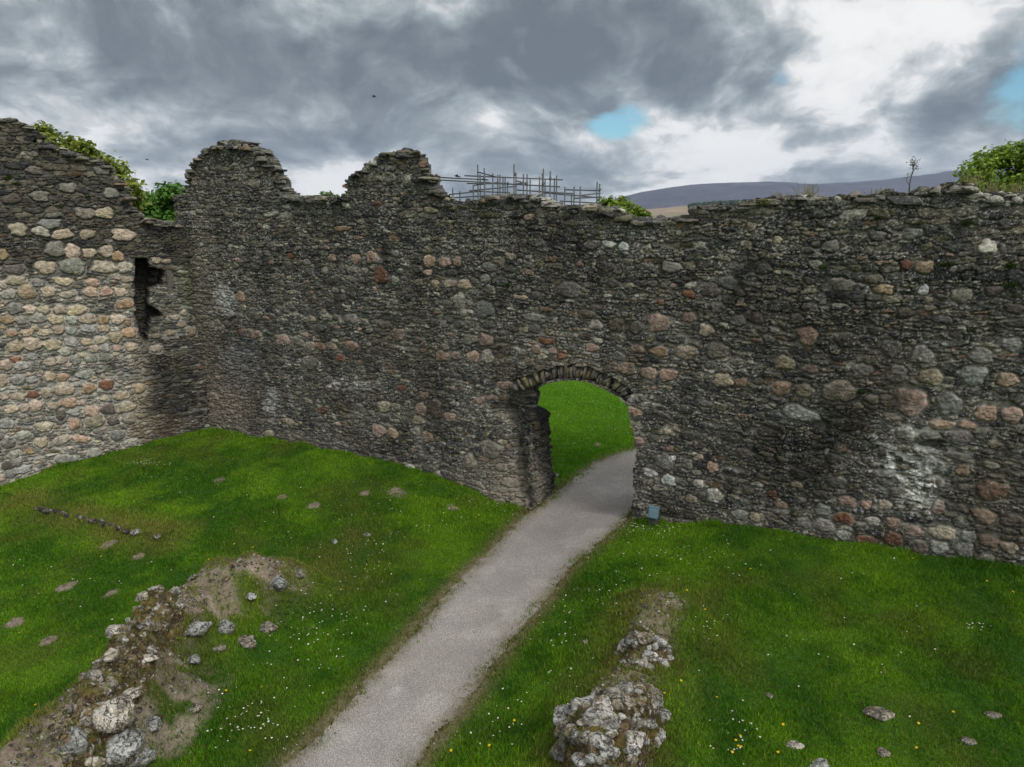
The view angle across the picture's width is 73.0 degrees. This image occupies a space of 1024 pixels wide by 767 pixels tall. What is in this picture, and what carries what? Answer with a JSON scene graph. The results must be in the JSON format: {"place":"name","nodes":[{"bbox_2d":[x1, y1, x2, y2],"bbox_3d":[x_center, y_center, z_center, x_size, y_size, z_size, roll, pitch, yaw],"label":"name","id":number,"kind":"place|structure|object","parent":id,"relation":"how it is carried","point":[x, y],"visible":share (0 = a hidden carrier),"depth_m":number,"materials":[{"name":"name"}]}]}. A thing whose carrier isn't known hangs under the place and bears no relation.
{"place":"outdoors","nodes":[
{"label":"outdoors","id":0,"kind":"place"},
{"bbox_2d":[280,449,635,766],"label":"path","id":1,"kind":"structure","parent":0,"point":[425,679],"depth_m":12.86,"materials":[{"name":"grey gravel"}]},
{"bbox_2d":[0,380,1023,766],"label":"ground","id":2,"kind":"structure","parent":0,"point":[196,688],"depth_m":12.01,"materials":[{"name":"green plant"}]},
{"bbox_2d":[3,616,24,628],"bbox_3d":[-9.973,4.830,13.919,0.439,0.154,0.429,0,14,0],"label":"molehill","id":3,"kind":"object","parent":2,"relation":"on","point":[12,622],"visible":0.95,"depth_m":13.86,"materials":[{"name":"soil"}]},
{"bbox_2d":[38,635,58,646],"bbox_3d":[-8.833,4.933,13.204,0.370,0.149,0.358,-3,14,-13],"label":"molehill","id":4,"kind":"object","parent":2,"relation":"on","point":[49,639],"visible":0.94,"depth_m":13.16,"materials":[{"name":"soil"}]},
{"bbox_2d":[54,580,78,592],"bbox_3d":[-9.692,4.449,15.033,0.524,0.168,0.545,0,14,0],"label":"molehill","id":5,"kind":"object","parent":2,"relation":"on","point":[60,588],"visible":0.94,"depth_m":14.97,"materials":[{"name":"soil"}]},
{"bbox_2d":[56,726,88,756],"bbox_3d":[-5.664,4.642,8.868,0.415,0.510,0.247,-6,15,-24],"label":"rock","id":6,"kind":"object","parent":2,"relation":"on","point":[73,740],"visible":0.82,"depth_m":8.80,"materials":[{"name":"grey stone"}]},
{"bbox_2d":[34,507,128,533],"bbox_3d":[-11.302,3.552,18.156,4.249,0.392,0.298,7,16,27],"label":"stone edging","id":7,"kind":"object","parent":2,"relation":"on","point":[88,518],"visible":1,"depth_m":18.02,"materials":[{"name":"grey stone"}]},
{"bbox_2d":[27,120,152,211],"bbox_3d":[-19.042,-5.255,30.079,5.805,11.793,6.158,-13,19,-43],"label":"sycamore tree","id":8,"kind":"object","parent":2,"relation":"on","point":[86,148],"visible":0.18,"depth_m":29.14,"materials":[{"name":"green plant"}]},
{"bbox_2d":[0,117,210,485],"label":"tower wall","id":9,"kind":"structure","parent":2,"relation":"on","point":[100,348],"depth_m":21.83,"materials":[{"name":"stone"}]},
{"bbox_2d":[79,693,135,734],"bbox_3d":[-5.604,4.542,9.504,0.820,0.410,0.582,0,14,0],"label":"rock","id":10,"kind":"object","parent":2,"relation":"on","point":[115,715],"visible":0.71,"depth_m":9.35,"materials":[{"name":"grey stone"}]},
{"bbox_2d":[98,539,116,549],"bbox_3d":[-9.835,3.947,16.847,0.436,0.159,0.500,0,14,0],"label":"molehill","id":11,"kind":"object","parent":2,"relation":"on","point":[110,543],"visible":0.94,"depth_m":16.81,"materials":[{"name":"soil"}]},
{"bbox_2d":[101,588,119,598],"bbox_3d":[-8.492,4.464,14.644,0.305,0.157,0.417,6,15,22],"label":"molehill","id":12,"kind":"object","parent":2,"relation":"on","point":[108,594],"visible":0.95,"depth_m":14.61,"materials":[{"name":"soil"}]},
{"bbox_2d":[46,584,196,766],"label":"wall footing","id":13,"kind":"object","parent":2,"relation":"on","point":[118,666],"depth_m":10.27,"materials":[{"name":"grey stone"}]},
{"bbox_2d":[122,687,141,699],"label":"rock","id":14,"kind":"object","parent":13,"relation":"on","point":[134,693],"visible":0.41,"depth_m":9.94,"materials":[{"name":"grey stone"}]},
{"bbox_2d":[104,726,145,766],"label":"rock","id":15,"kind":"object","parent":2,"relation":"on","point":[124,748],"visible":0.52,"depth_m":9.31,"materials":[{"name":"grey stone"}]},
{"bbox_2d":[130,529,140,535],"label":"rock","id":16,"kind":"object","parent":2,"relation":"on","point":[134,532],"visible":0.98,"depth_m":17.03,"materials":[{"name":"grey stone"}]},
{"bbox_2d":[131,552,145,559],"bbox_3d":[-8.677,4.043,16.127,0.369,0.162,0.395,0,14,0],"label":"molehill","id":17,"kind":"object","parent":2,"relation":"on","point":[141,554],"visible":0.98,"depth_m":16.06,"materials":[{"name":"soil"}]},
{"bbox_2d":[125,746,156,766],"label":"rock","id":18,"kind":"object","parent":2,"relation":"on","point":[146,756],"visible":0.48,"depth_m":9.46,"materials":[{"name":"grey stone"}]},
{"bbox_2d":[142,654,158,662],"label":"rock","id":19,"kind":"object","parent":2,"relation":"on","point":[149,658],"visible":0.69,"depth_m":10.42,"materials":[{"name":"beige stone"}]},
{"bbox_2d":[145,715,161,732],"bbox_3d":[-5.233,4.974,10.062,0.257,0.253,0.190,-7,16,-27],"label":"rock","id":20,"kind":"object","parent":2,"relation":"on","point":[154,723],"visible":0.94,"depth_m":10.01,"materials":[{"name":"grey stone"}]},
{"bbox_2d":[139,180,184,220],"bbox_3d":[-16.365,-5.002,33.796,4.043,9.458,4.509,0,14,0],"label":"sycamore tree","id":21,"kind":"object","parent":2,"relation":"on","point":[162,206],"visible":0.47,"depth_m":32.00,"materials":[{"name":"green plant"}]},
{"bbox_2d":[187,654,200,663],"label":"rock","id":22,"kind":"object","parent":2,"relation":"on","point":[194,659],"visible":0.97,"depth_m":11.48,"materials":[{"name":"grey stone"}]},
{"bbox_2d":[190,702,203,712],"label":"rock","id":23,"kind":"object","parent":2,"relation":"on","point":[197,707],"visible":0.99,"depth_m":10.62,"materials":[{"name":"beige stone"}]},
{"bbox_2d":[184,620,211,637],"bbox_3d":[-5.373,4.177,11.720,0.484,0.231,0.406,0,14,0],"label":"rock","id":24,"kind":"object","parent":2,"relation":"on","point":[196,628],"visible":0.87,"depth_m":11.65,"materials":[{"name":"grey stone"}]},
{"bbox_2d":[212,644,225,651],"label":"rock","id":25,"kind":"object","parent":2,"relation":"on","point":[221,648],"visible":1,"depth_m":11.79,"materials":[{"name":"grey stone"}]},
{"bbox_2d":[218,619,235,634],"bbox_3d":[-5.089,4.307,12.221,0.385,0.248,0.302,0,14,0],"label":"rock","id":26,"kind":"object","parent":2,"relation":"on","point":[226,626],"visible":0.83,"depth_m":12.13,"materials":[{"name":"grey stone"}]},
{"bbox_2d":[237,635,256,648],"bbox_3d":[-4.712,4.580,12.218,0.328,0.239,0.346,-10,17,-34],"label":"rock","id":27,"kind":"object","parent":2,"relation":"on","point":[247,641],"visible":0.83,"depth_m":12.16,"materials":[{"name":"grey stone"}]},
{"bbox_2d":[246,592,256,600],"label":"rock","id":28,"kind":"object","parent":2,"relation":"on","point":[250,596],"visible":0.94,"depth_m":12.98,"materials":[{"name":"grey stone"}]},
{"bbox_2d":[259,620,278,633],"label":"rock","id":29,"kind":"object","parent":2,"relation":"on","point":[270,626],"visible":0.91,"depth_m":12.67,"materials":[{"name":"grey stone"}]},
{"bbox_2d":[270,575,287,590],"bbox_3d":[-4.580,3.910,13.564,0.462,0.299,0.267,8,16,28],"label":"rock","id":30,"kind":"object","parent":2,"relation":"on","point":[278,583],"visible":0.98,"depth_m":13.46,"materials":[{"name":"grey stone"}]},
{"bbox_2d":[293,570,304,578],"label":"rock","id":31,"kind":"object","parent":2,"relation":"on","point":[299,574],"visible":1,"depth_m":13.90,"materials":[{"name":"beige stone"}]},
{"bbox_2d":[306,500,320,508],"bbox_3d":[-5.186,3.213,18.158,0.473,0.167,0.472,0,14,0],"label":"molehill","id":32,"kind":"object","parent":2,"relation":"on","point":[317,505],"visible":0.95,"depth_m":18.06,"materials":[{"name":"soil"}]},
{"bbox_2d":[319,190,339,196],"bbox_3d":[-10.473,-6.426,40.075,2.422,9.154,2.857,0,14,0],"label":"sycamore tree","id":33,"kind":"object","parent":2,"relation":"on","point":[327,193],"visible":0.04,"depth_m":38.20,"materials":[{"name":"green plant"}]},
{"bbox_2d":[8,448,687,766],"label":"stone chips","id":34,"kind":"object","parent":2,"relation":"on","point":[56,734],"visible":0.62,"depth_m":10.60,"materials":[{"name":"grey stone"}]},
{"bbox_2d":[358,490,369,495],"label":"molehill","id":35,"kind":"object","parent":2,"relation":"on","point":[365,493],"visible":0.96,"depth_m":18.73,"materials":[{"name":"soil"}]},
{"bbox_2d":[386,486,405,497],"bbox_3d":[-3.147,3.004,18.894,0.658,0.181,0.796,0,14,0],"label":"molehill","id":36,"kind":"object","parent":2,"relation":"on","point":[394,490],"visible":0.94,"depth_m":18.86,"materials":[{"name":"soil"}]},
{"bbox_2d":[444,503,458,510],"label":"molehill","id":37,"kind":"object","parent":2,"relation":"on","point":[453,507],"visible":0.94,"depth_m":18.35,"materials":[{"name":"soil"}]},
{"bbox_2d":[23,401,983,763],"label":"daisies","id":38,"kind":"object","parent":2,"relation":"on","point":[545,603],"visible":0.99,"depth_m":12.35,"materials":[{"name":"white plant"}]},
{"bbox_2d":[440,164,601,204],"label":"scaffolding","id":39,"kind":"object","parent":2,"relation":"on","point":[514,184],"visible":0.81,"depth_m":41.30,"materials":[{"name":"metal"}]},
{"bbox_2d":[172,139,1023,566],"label":"curtain wall","id":40,"kind":"structure","parent":2,"relation":"on","point":[736,357],"depth_m":16.22,"materials":[{"name":"stone"}]},
{"bbox_2d":[597,195,653,216],"bbox_3d":[2.663,-4.116,16.527,0.848,0.779,1.347,-12,18,-40],"label":"bush","id":41,"kind":"object","parent":40,"relation":"on","point":[637,211],"visible":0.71,"depth_m":16.42,"materials":[{"name":"green plant"}]},
{"bbox_2d":[757,198,770,204],"bbox_3d":[5.219,-3.780,14.261,0.346,0.196,0.374,7,16,27],"label":"wall fern","id":42,"kind":"object","parent":40,"relation":"attached to","point":[760,203],"depth_m":14.23,"materials":[{"name":"green plant"}]},
{"bbox_2d":[791,183,822,195],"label":"dry grass","id":43,"kind":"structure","parent":40,"relation":"on","point":[808,191],"depth_m":14.28,"materials":[{"name":"beige plant"}]},
{"bbox_2d":[857,389,866,393],"bbox_3d":[7.166,0.162,14.185,0.198,0.103,0.225,0,14,0],"label":"wall fern","id":44,"kind":"object","parent":40,"relation":"attached to","point":[861,391],"depth_m":14.18,"materials":[{"name":"green plant"}]},
{"bbox_2d":[863,185,894,194],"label":"dry grass","id":45,"kind":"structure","parent":40,"relation":"on","point":[879,191],"depth_m":13.74,"materials":[{"name":"beige plant"}]},
{"bbox_2d":[875,214,886,218],"bbox_3d":[7.097,-3.224,13.370,0.199,0.102,0.211,-5,15,-18],"label":"wall fern","id":46,"kind":"object","parent":40,"relation":"attached to","point":[878,217],"depth_m":13.36,"materials":[{"name":"green plant"}]},
{"bbox_2d":[904,156,920,191],"bbox_3d":[7.810,-4.065,13.481,0.279,0.688,0.238,0,14,0],"label":"sapling","id":47,"kind":"object","parent":40,"relation":"on","point":[913,165],"visible":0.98,"depth_m":13.45,"materials":[{"name":"grey plant"}]},
{"bbox_2d":[937,261,954,266],"bbox_3d":[8.142,-2.276,13.027,0.358,0.159,0.385,0,14,0],"label":"wall fern","id":48,"kind":"object","parent":40,"relation":"attached to","point":[946,264],"depth_m":12.98,"materials":[{"name":"green plant"}]},
{"bbox_2d":[948,169,987,187],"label":"dry grass","id":49,"kind":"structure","parent":40,"relation":"on","point":[968,181],"depth_m":12.91,"materials":[{"name":"green plant"}]},
{"bbox_2d":[960,218,977,224],"bbox_3d":[8.363,-2.982,12.727,0.321,0.135,0.301,3,14,12],"label":"wall fern","id":50,"kind":"object","parent":40,"relation":"attached to","point":[967,222],"depth_m":12.71,"materials":[{"name":"green plant"}]},
{"bbox_2d":[976,177,1011,191],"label":"dry grass","id":51,"kind":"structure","parent":40,"relation":"on","point":[990,186],"depth_m":12.82,"materials":[{"name":"beige plant"}]},
{"bbox_2d":[1001,280,1020,287],"bbox_3d":[9.104,-1.829,12.599,0.348,0.185,0.408,6,15,24],"label":"wall fern","id":52,"kind":"object","parent":40,"relation":"attached to","point":[1012,284],"depth_m":12.58,"materials":[{"name":"green plant"}]},
{"bbox_2d":[1003,261,1019,267],"bbox_3d":[9.073,-2.153,12.535,0.288,0.126,0.331,14,19,43],"label":"wall fern","id":53,"kind":"object","parent":40,"relation":"attached to","point":[1010,266],"depth_m":12.54,"materials":[{"name":"green plant"}]},
{"bbox_2d":[1002,180,1023,192],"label":"dry grass","id":54,"kind":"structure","parent":40,"relation":"on","point":[1015,189],"depth_m":12.70,"materials":[{"name":"green plant"}]},
{"bbox_2d":[540,675,680,766],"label":"wall stump","id":55,"kind":"object","parent":2,"relation":"on","point":[620,724],"visible":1,"depth_m":8.75,"materials":[{"name":"grey stone"}]},
{"bbox_2d":[600,624,685,676],"bbox_3d":[2.091,4.188,10.854,1.245,0.670,1.398,10,17,35],"label":"wall stump","id":56,"kind":"object","parent":2,"relation":"on","point":[643,645],"visible":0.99,"depth_m":10.69,"materials":[{"name":"grey stone"}]},
{"bbox_2d":[648,505,659,524],"bbox_3d":[3.435,3.191,16.784,0.290,0.466,0.227,7,16,27],"label":"floodlight","id":57,"kind":"object","parent":2,"relation":"on","point":[653,514],"visible":1,"depth_m":16.71,"materials":[{"name":"grey paint"}]},
{"bbox_2d":[765,692,772,698],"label":"rock","id":58,"kind":"object","parent":2,"relation":"on","point":[768,694],"visible":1,"depth_m":10.80,"materials":[{"name":"grey stone"}]},
{"bbox_2d":[785,740,804,749],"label":"rock","id":59,"kind":"object","parent":2,"relation":"on","point":[797,744],"visible":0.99,"depth_m":9.85,"materials":[{"name":"grey stone"}]},
{"bbox_2d":[809,758,828,766],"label":"rock","id":60,"kind":"object","parent":2,"relation":"on","point":[821,762],"visible":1,"depth_m":9.54,"materials":[{"name":"grey stone"}]},
{"bbox_2d":[862,705,894,720],"bbox_3d":[5.543,4.987,10.478,0.447,0.125,0.341,-6,15,-23],"label":"rock","id":61,"kind":"object","parent":2,"relation":"on","point":[879,713],"visible":1,"depth_m":10.42,"materials":[{"name":"grey stone"}]},
{"bbox_2d":[877,747,890,756],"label":"rock","id":62,"kind":"object","parent":2,"relation":"on","point":[882,752],"visible":1,"depth_m":9.73,"materials":[{"name":"grey stone"}]},
{"bbox_2d":[959,736,976,745],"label":"rock","id":63,"kind":"object","parent":2,"relation":"on","point":[962,739],"visible":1,"depth_m":9.94,"materials":[{"name":"grey stone"}]},
{"bbox_2d":[951,138,1023,192],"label":"sycamore tree","id":64,"kind":"object","parent":2,"relation":"on","point":[1008,157],"visible":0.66,"depth_m":25.73,"materials":[{"name":"green plant"}]},
{"bbox_2d":[983,711,1001,718],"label":"rock","id":65,"kind":"object","parent":2,"relation":"on","point":[993,714],"visible":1,"depth_m":10.37,"materials":[{"name":"grey stone"}]},
{"bbox_2d":[0,0,1023,204],"label":"sky","id":66,"kind":"structure","parent":0,"point":[627,97],"materials":[{"name":"grey"}]},
{"bbox_2d":[643,214,688,217],"bbox_3d":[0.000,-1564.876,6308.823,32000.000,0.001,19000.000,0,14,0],"label":"valley floor","id":67,"kind":"structure","parent":0,"point":[666,215],"depth_m":1250.12,"materials":[{"name":"beige"}]},
{"bbox_2d":[645,206,688,213],"bbox_3d":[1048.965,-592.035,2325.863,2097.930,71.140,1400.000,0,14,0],"label":"foothill","id":68,"kind":"structure","parent":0,"point":[677,210],"depth_m":2063.78,"materials":[{"name":"beige"}]},
{"bbox_2d":[646,199,741,211],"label":"woodland","id":69,"kind":"object","parent":68,"relation":"on","point":[730,202],"visible":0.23,"depth_m":2026.28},
{"bbox_2d":[600,168,1015,209],"bbox_3d":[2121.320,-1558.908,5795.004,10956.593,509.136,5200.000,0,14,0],"label":"moor hill","id":70,"kind":"structure","parent":0,"point":[684,195],"depth_m":4645.77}
]}

